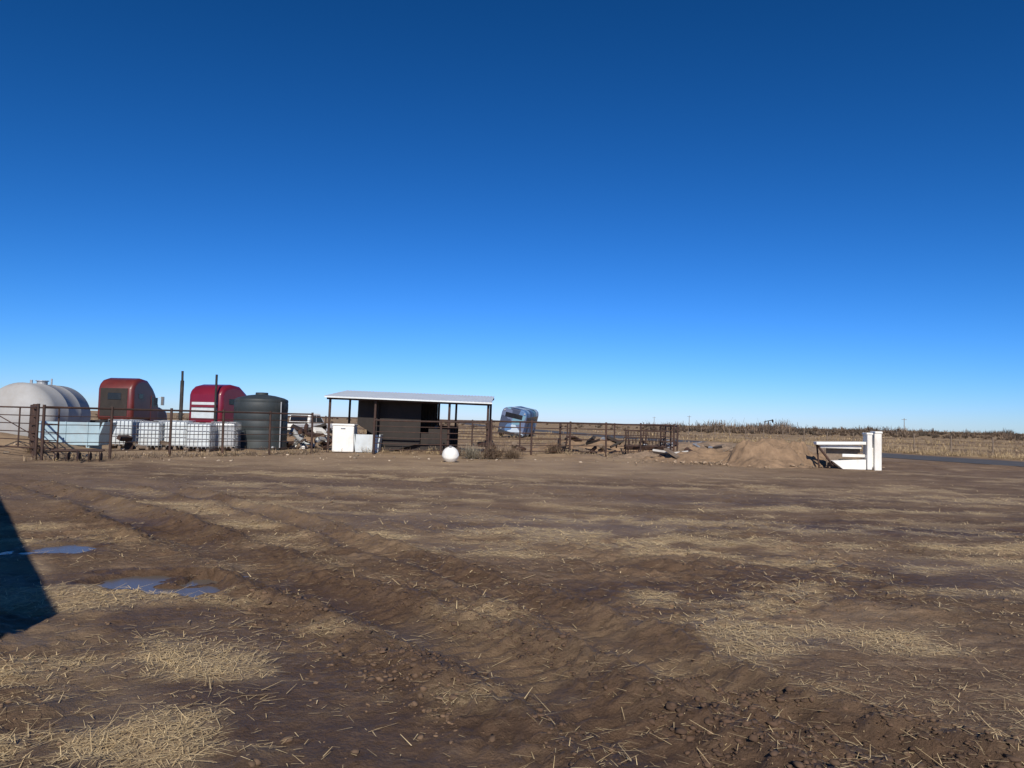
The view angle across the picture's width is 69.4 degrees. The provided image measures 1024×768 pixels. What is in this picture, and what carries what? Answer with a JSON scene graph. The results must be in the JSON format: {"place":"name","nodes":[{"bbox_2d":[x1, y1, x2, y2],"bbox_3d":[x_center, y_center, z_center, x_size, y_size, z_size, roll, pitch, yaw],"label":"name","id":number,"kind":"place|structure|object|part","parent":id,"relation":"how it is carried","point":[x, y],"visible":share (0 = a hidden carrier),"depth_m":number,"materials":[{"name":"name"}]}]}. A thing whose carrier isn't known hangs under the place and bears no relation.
{"place":"outdoors","nodes":[
{"label":"outdoors","id":0,"kind":"place"},
{"bbox_2d":[0,411,1023,767],"bbox_3d":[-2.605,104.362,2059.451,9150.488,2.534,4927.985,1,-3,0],"label":"ground","id":1,"kind":"structure","parent":0,"point":[480,721],"depth_m":6.39,"materials":[{"name":"brown soil"}]},
{"bbox_2d":[18,442,48,452],"bbox_3d":[-16.338,2.137,25.416,1.110,0.499,1.151,1,-3,16],"label":"dry shrub","id":2,"kind":"object","parent":1,"relation":"on","point":[38,450],"visible":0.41,"depth_m":25.31,"materials":[{"name":"brown plant"}]},
{"bbox_2d":[28,404,39,459],"bbox_3d":[-16.343,1.711,25.225,0.106,2.068,5.700,3,-3,-35],"label":"pipe fence","id":3,"kind":"object","parent":1,"relation":"on","point":[35,420],"visible":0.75,"depth_m":24.03,"materials":[{"name":"metal"}]},
{"bbox_2d":[0,406,59,449],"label":"pipe gate","id":4,"kind":"structure","parent":3,"relation":"attached to","point":[19,427],"depth_m":24.06,"materials":[{"name":"metal"}]},
{"bbox_2d":[0,379,90,435],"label":"steel storage tank","id":5,"kind":"object","parent":1,"relation":"on","point":[41,392],"visible":0.62,"depth_m":32.06,"materials":[{"name":"metal"}]},
{"bbox_2d":[0,545,95,554],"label":"puddle","id":6,"kind":"object","parent":1,"relation":"on","point":[73,549],"visible":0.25,"depth_m":8.51,"materials":[{"name":"blue liquid"}]},
{"bbox_2d":[38,421,117,448],"bbox_3d":[-17.095,2.046,28.886,2.673,1.155,1.245,2,-3,-6],"label":"pale blue stock tank","id":7,"kind":"object","parent":1,"relation":"on","point":[102,434],"visible":0.46,"depth_m":28.35,"materials":[{"name":"metal"}]},
{"bbox_2d":[51,449,104,460],"bbox_3d":[-13.393,2.207,22.765,1.400,0.358,1.534,3,-3,-24],"label":"disc harrow","id":8,"kind":"object","parent":1,"relation":"on","point":[67,456],"visible":0.98,"depth_m":23.03,"materials":[{"name":"brown metal"}]},
{"bbox_2d":[107,419,139,448],"bbox_3d":[-16.403,2.110,31.413,1.022,1.250,1.023,1,-3,0],"label":"caged liquid tote","id":9,"kind":"object","parent":1,"relation":"on","point":[128,426],"visible":0.66,"depth_m":30.97,"materials":[{"name":"plastic"}]},
{"bbox_2d":[90,378,166,427],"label":"semi truck","id":10,"kind":"object","parent":1,"relation":"on","point":[135,393],"visible":0.51,"depth_m":49.14,"materials":[{"name":"red paint"}]},
{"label":"rear window","id":11,"kind":"part","parent":10,"relation":"part of","materials":[{"name":"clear glass"}]},
{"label":"windows","id":12,"kind":"part","parent":10,"relation":"part of","materials":[{"name":"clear glass"}]},
{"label":"door panels","id":13,"kind":"part","parent":10,"relation":"part of","materials":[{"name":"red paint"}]},
{"bbox_2d":[116,435,173,449],"bbox_3d":[-15.386,2.582,30.933,2.128,0.888,1.792,4,-4,-36],"label":"scrap pile","id":14,"kind":"object","parent":1,"relation":"on","point":[127,446],"visible":0.26,"depth_m":30.54,"materials":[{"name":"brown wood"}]},
{"bbox_2d":[135,421,171,450],"bbox_3d":[-14.929,2.149,30.912,1.022,1.200,1.023,1,-3,7],"label":"caged liquid tote","id":15,"kind":"object","parent":1,"relation":"on","point":[150,441],"visible":0.66,"depth_m":30.46,"materials":[{"name":"plastic"}]},
{"bbox_2d":[96,576,247,598],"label":"puddle","id":16,"kind":"object","parent":1,"relation":"on","point":[133,582],"visible":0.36,"depth_m":6.87,"materials":[{"name":"blue liquid"}]},
{"bbox_2d":[40,405,313,459],"bbox_3d":[-11.457,1.929,26.924,0.103,2.048,10.216,-1,-4,38],"label":"pipe fence","id":17,"kind":"object","parent":1,"relation":"on","point":[170,426],"visible":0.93,"depth_m":26.12,"materials":[{"name":"brown metal"}]},
{"bbox_2d":[162,420,195,449],"bbox_3d":[-14.057,2.145,31.214,1.022,1.250,1.023,2,-3,-8],"label":"caged liquid tote","id":18,"kind":"object","parent":1,"relation":"on","point":[180,441],"visible":0.68,"depth_m":30.76,"materials":[{"name":"plastic"}]},
{"bbox_2d":[185,422,217,451],"bbox_3d":[-13.003,2.207,31.012,1.022,1.200,1.023,2,-3,-5],"label":"caged liquid tote","id":19,"kind":"object","parent":1,"relation":"on","point":[194,441],"visible":0.97,"depth_m":30.57,"materials":[{"name":"plastic"}]},
{"bbox_2d":[179,371,246,422],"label":"semi truck","id":20,"kind":"object","parent":1,"relation":"on","point":[213,397],"visible":0.29,"depth_m":46.04,"materials":[{"name":"paint"}]},
{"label":"windows","id":21,"kind":"part","parent":20,"relation":"part of","materials":[{"name":"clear glass"}]},
{"bbox_2d":[210,421,241,450],"bbox_3d":[-12.340,2.243,31.912,1.022,1.250,1.023,2,-3,-8],"label":"caged liquid tote","id":22,"kind":"object","parent":1,"relation":"on","point":[231,430],"visible":0.7,"depth_m":31.49,"materials":[{"name":"white plastic"}]},
{"bbox_2d":[232,392,287,449],"bbox_3d":[-11.596,1.702,34.143,2.380,2.630,2.380,1,-3,0],"label":"poly water tank","id":23,"kind":"object","parent":1,"relation":"on","point":[258,423],"visible":0.73,"depth_m":33.11,"materials":[{"name":"plastic"}]},
{"bbox_2d":[287,424,331,449],"bbox_3d":[-9.908,2.584,35.358,3.078,1.364,1.775,1,-3,0],"label":"scrap pile","id":24,"kind":"object","parent":1,"relation":"on","point":[320,440],"visible":0.77,"depth_m":35.17,"materials":[{"name":"grey metal"}]},
{"bbox_2d":[287,436,331,446],"bbox_3d":[-13.079,3.019,39.883,13.500,0.620,5.400,1,-3,0],"label":"dirt mound","id":25,"kind":"object","parent":1,"relation":"on","point":[291,438],"visible":0.04,"depth_m":39.45,"materials":[{"name":"soil"}]},
{"bbox_2d":[287,414,332,436],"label":"pickup truck","id":26,"kind":"object","parent":1,"relation":"on","point":[307,419],"visible":0.12,"depth_m":51.27,"materials":[{"name":"white paint"}]},
{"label":"windows","id":27,"kind":"part","parent":26,"relation":"part of","materials":[{"name":"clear glass"}]},
{"bbox_2d":[289,423,332,447],"bbox_3d":[-9.488,2.654,37.464,3.648,1.385,1.963,1,-3,0],"label":"scrap pile","id":28,"kind":"object","parent":1,"relation":"on","point":[324,426],"visible":0.16,"depth_m":36.95,"materials":[{"name":"metal"}]},
{"bbox_2d":[3,443,628,462],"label":"yard stones","id":29,"kind":"object","parent":1,"relation":"on","point":[256,455],"visible":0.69,"depth_m":28.65,"materials":[{"name":"stone"}]},
{"bbox_2d":[332,423,357,451],"bbox_3d":[-7.442,2.392,32.895,0.990,1.245,0.825,1,-3,0],"label":"white chest freezer","id":30,"kind":"object","parent":1,"relation":"on","point":[343,436],"visible":0.93,"depth_m":32.54,"materials":[{"name":"paint"}]},
{"bbox_2d":[22,445,679,461],"bbox_3d":[-4.537,2.817,32.288,28.034,0.634,8.174,3,-3,-31],"label":"fence","id":31,"kind":"object","parent":1,"relation":"on","point":[201,453],"visible":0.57,"depth_m":28.39,"materials":[{"name":"brown metal"}]},
{"bbox_2d":[354,434,382,452],"bbox_3d":[-6.418,2.640,32.989,1.198,0.800,0.725,1,-3,0],"label":"white water trough","id":32,"kind":"object","parent":1,"relation":"on","point":[363,441],"visible":0.88,"depth_m":32.63,"materials":[{"name":"plastic"}]},
{"bbox_2d":[324,390,493,454],"bbox_3d":[-4.565,1.897,34.415,7.325,3.128,4.655,2,-3,0],"label":"livestock shelter","id":33,"kind":"object","parent":1,"relation":"on","point":[379,405],"visible":0.91,"depth_m":33.37,"materials":[{"name":"white metal"}]},
{"bbox_2d":[372,418,489,454],"bbox_3d":[-3.490,2.462,31.913,5.040,1.858,0.090,1,-3,0],"label":"pipe fence","id":34,"kind":"object","parent":1,"relation":"on","point":[440,433],"visible":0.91,"depth_m":31.91,"materials":[{"name":"brown metal"}]},
{"bbox_2d":[442,446,458,462],"bbox_3d":[-2.286,2.618,27.501,0.636,0.656,0.620,1,-3,0],"label":"white ball float","id":35,"kind":"object","parent":1,"relation":"on","point":[450,454],"visible":0.97,"depth_m":27.28,"materials":[{"name":"paint"}]},
{"bbox_2d":[456,447,463,455],"bbox_3d":[-2.366,2.826,31.435,1.173,0.506,1.094,3,-3,-26],"label":"dry shrub","id":36,"kind":"object","parent":1,"relation":"on","point":[460,453],"visible":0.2,"depth_m":31.28,"materials":[{"name":"brown plant"}]},
{"bbox_2d":[457,443,490,458],"bbox_3d":[-1.576,2.708,30.078,1.756,0.712,1.683,1,-3,0],"label":"dry shrub","id":37,"kind":"object","parent":1,"relation":"on","point":[470,453],"visible":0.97,"depth_m":30.04,"materials":[{"name":"brown plant"}]},
{"bbox_2d":[287,416,678,450],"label":"pipe fence","id":38,"kind":"object","parent":1,"relation":"on","point":[519,443],"visible":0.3,"depth_m":44.86,"materials":[{"name":"brown metal"}]},
{"bbox_2d":[479,438,506,459],"bbox_3d":[-0.894,2.675,30.527,1.935,0.874,2.056,4,-4,-44],"label":"dry shrub","id":39,"kind":"object","parent":1,"relation":"on","point":[492,456],"visible":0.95,"depth_m":30.42,"materials":[{"name":"brown plant"}]},
{"bbox_2d":[477,440,525,450],"bbox_3d":[-0.669,3.081,35.577,2.425,0.737,1.732,3,-3,-24],"label":"scrap pile","id":40,"kind":"object","parent":1,"relation":"on","point":[514,443],"visible":0.33,"depth_m":35.47,"materials":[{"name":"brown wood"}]},
{"bbox_2d":[0,453,1023,767],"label":"straw litter","id":41,"kind":"object","parent":1,"relation":"on","point":[188,719],"visible":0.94,"depth_m":5.31,"materials":[{"name":"beige plant"}]},
{"bbox_2d":[0,469,1023,767],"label":"dirt clods","id":42,"kind":"object","parent":1,"relation":"on","point":[742,701],"visible":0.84,"depth_m":4.15,"materials":[{"name":"soil"}]},
{"bbox_2d":[502,445,527,458],"bbox_3d":[0.070,2.827,31.129,1.558,0.675,1.535,1,-3,0],"label":"dry shrub","id":43,"kind":"object","parent":1,"relation":"on","point":[513,455],"visible":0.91,"depth_m":31.01,"materials":[{"name":"brown plant"}]},
{"bbox_2d":[498,406,538,437],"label":"mural bus","id":44,"kind":"object","parent":1,"relation":"on","point":[519,413],"visible":0.81,"depth_m":71.89,"materials":[{"name":"paint"}]},
{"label":"windows","id":45,"kind":"part","parent":44,"relation":"part of","materials":[{"name":"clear glass"}]},
{"bbox_2d":[540,440,567,453],"bbox_3d":[1.968,2.868,34.079,1.672,0.700,1.662,1,-3,0],"label":"dry shrub","id":46,"kind":"object","parent":1,"relation":"on","point":[555,449],"visible":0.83,"depth_m":33.93,"materials":[{"name":"brown plant"}]},
{"bbox_2d":[96,413,1023,440],"bbox_3d":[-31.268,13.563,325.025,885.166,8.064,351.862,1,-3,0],"label":"distant brush","id":47,"kind":"object","parent":1,"relation":"on","point":[842,431],"visible":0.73,"depth_m":239.85,"materials":[{"name":"brown plant"}]},
{"bbox_2d":[559,424,560,452],"bbox_3d":[2.577,3.004,39.602,0.109,1.878,10.714,1,-3,4],"label":"pipe fence","id":48,"kind":"object","parent":1,"relation":"on","point":[560,436],"visible":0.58,"depth_m":34.29,"materials":[{"name":"brown metal"}]},
{"bbox_2d":[490,419,674,456],"bbox_3d":[3.556,2.730,34.559,10.030,1.960,0.102,3,-3,-26],"label":"pipe fence","id":49,"kind":"object","parent":1,"relation":"on","point":[605,429],"visible":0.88,"depth_m":34.31,"materials":[{"name":"brown metal"}]},
{"bbox_2d":[554,433,623,453],"bbox_3d":[4.036,3.203,38.498,3.626,1.307,2.114,1,-3,0],"label":"scrap pile","id":50,"kind":"object","parent":1,"relation":"on","point":[588,441],"visible":0.69,"depth_m":38.44,"materials":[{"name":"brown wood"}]},
{"bbox_2d":[528,438,652,453],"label":"dirt mound","id":51,"kind":"object","parent":1,"relation":"on","point":[620,447],"visible":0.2,"depth_m":40.08,"materials":[{"name":"soil"}]},
{"bbox_2d":[611,450,674,458],"bbox_3d":[6.819,3.318,34.486,6.480,0.475,3.240,1,-3,0],"label":"dirt mound","id":52,"kind":"object","parent":1,"relation":"on","point":[643,454],"visible":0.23,"depth_m":33.98,"materials":[{"name":"brown soil"}]},
{"bbox_2d":[624,430,665,453],"bbox_3d":[6.826,3.039,38.104,2.000,1.275,0.860,1,-3,0],"label":"rusty feed rack","id":53,"kind":"object","parent":1,"relation":"on","point":[643,448],"visible":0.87,"depth_m":37.74,"materials":[{"name":"brown metal"}]},
{"bbox_2d":[601,437,700,450],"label":"scrap pile","id":54,"kind":"object","parent":1,"relation":"on","point":[661,443],"visible":0.24,"depth_m":45.70,"materials":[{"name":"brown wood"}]},
{"bbox_2d":[641,446,730,463],"bbox_3d":[8.924,3.159,32.895,8.100,0.739,4.590,1,-3,0],"label":"dirt mound","id":55,"kind":"object","parent":1,"relation":"on","point":[707,455],"visible":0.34,"depth_m":32.12,"materials":[{"name":"soil"}]},
{"bbox_2d":[653,445,735,457],"bbox_3d":[8.024,3.158,33.064,3.468,1.057,2.038,2,-3,-12],"label":"scrap pile","id":56,"kind":"object","parent":1,"relation":"on","point":[665,451],"visible":0.42,"depth_m":32.74,"materials":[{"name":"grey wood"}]},
{"bbox_2d":[693,443,735,448],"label":"scrap pile","id":57,"kind":"object","parent":1,"relation":"on","point":[714,447],"visible":0.18,"depth_m":42.84,"materials":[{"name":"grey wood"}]},
{"bbox_2d":[595,456,884,467],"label":"rubble stones","id":58,"kind":"object","parent":1,"relation":"on","point":[694,462],"visible":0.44,"depth_m":30.12,"materials":[{"name":"stone"}]},
{"bbox_2d":[651,442,862,453],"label":"dirt mound","id":59,"kind":"object","parent":1,"relation":"on","point":[682,446],"visible":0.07,"depth_m":45.91,"materials":[{"name":"brown soil"}]},
{"bbox_2d":[719,438,814,467],"bbox_3d":[10.632,2.846,30.609,5.940,1.222,4.050,1,-3,0],"label":"dirt mound","id":60,"kind":"object","parent":1,"relation":"on","point":[766,452],"visible":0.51,"depth_m":30.11,"materials":[{"name":"soil"}]},
{"bbox_2d":[572,425,1023,455],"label":"wire fence","id":61,"kind":"object","parent":1,"relation":"on","point":[827,439],"visible":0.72,"depth_m":65.83,"materials":[{"name":"brown metal"}]},
{"bbox_2d":[781,441,825,467],"bbox_3d":[11.730,2.949,31.106,4.860,1.121,3.240,1,-3,0],"label":"dirt mound","id":62,"kind":"object","parent":1,"relation":"on","point":[805,454],"visible":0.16,"depth_m":30.64,"materials":[{"name":"soil"}]},
{"bbox_2d":[811,452,825,460],"bbox_3d":[13.321,3.329,32.892,7.020,0.619,3.510,1,-3,0],"label":"dirt mound","id":63,"kind":"object","parent":1,"relation":"on","point":[821,455],"visible":0.05,"depth_m":32.72,"materials":[{"name":"soil"}]},
{"bbox_2d":[814,431,882,469],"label":"white loading ramp","id":64,"kind":"structure","parent":1,"relation":"on","point":[844,455],"depth_m":29.34,"materials":[{"name":"paint"}]},
{"bbox_2d":[0,0,1023,433],"label":"sky","id":65,"kind":"structure","parent":0,"point":[810,213],"materials":[{"name":"blue"}]},
{"bbox_2d":[90,418,1023,459],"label":"pasture grass","id":66,"kind":"structure","parent":0,"point":[884,445],"depth_m":87.35,"materials":[{"name":"beige plant"}]},
{"bbox_2d":[462,423,1023,466],"bbox_3d":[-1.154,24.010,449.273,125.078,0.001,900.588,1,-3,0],"label":"road","id":67,"kind":"structure","parent":0,"point":[964,460],"depth_m":44.02,"materials":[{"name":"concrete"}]},
{"bbox_2d":[702,437,1023,459],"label":"verge grass","id":68,"kind":"structure","parent":0,"point":[944,453],"depth_m":51.29,"materials":[{"name":"beige plant"}]}
]}

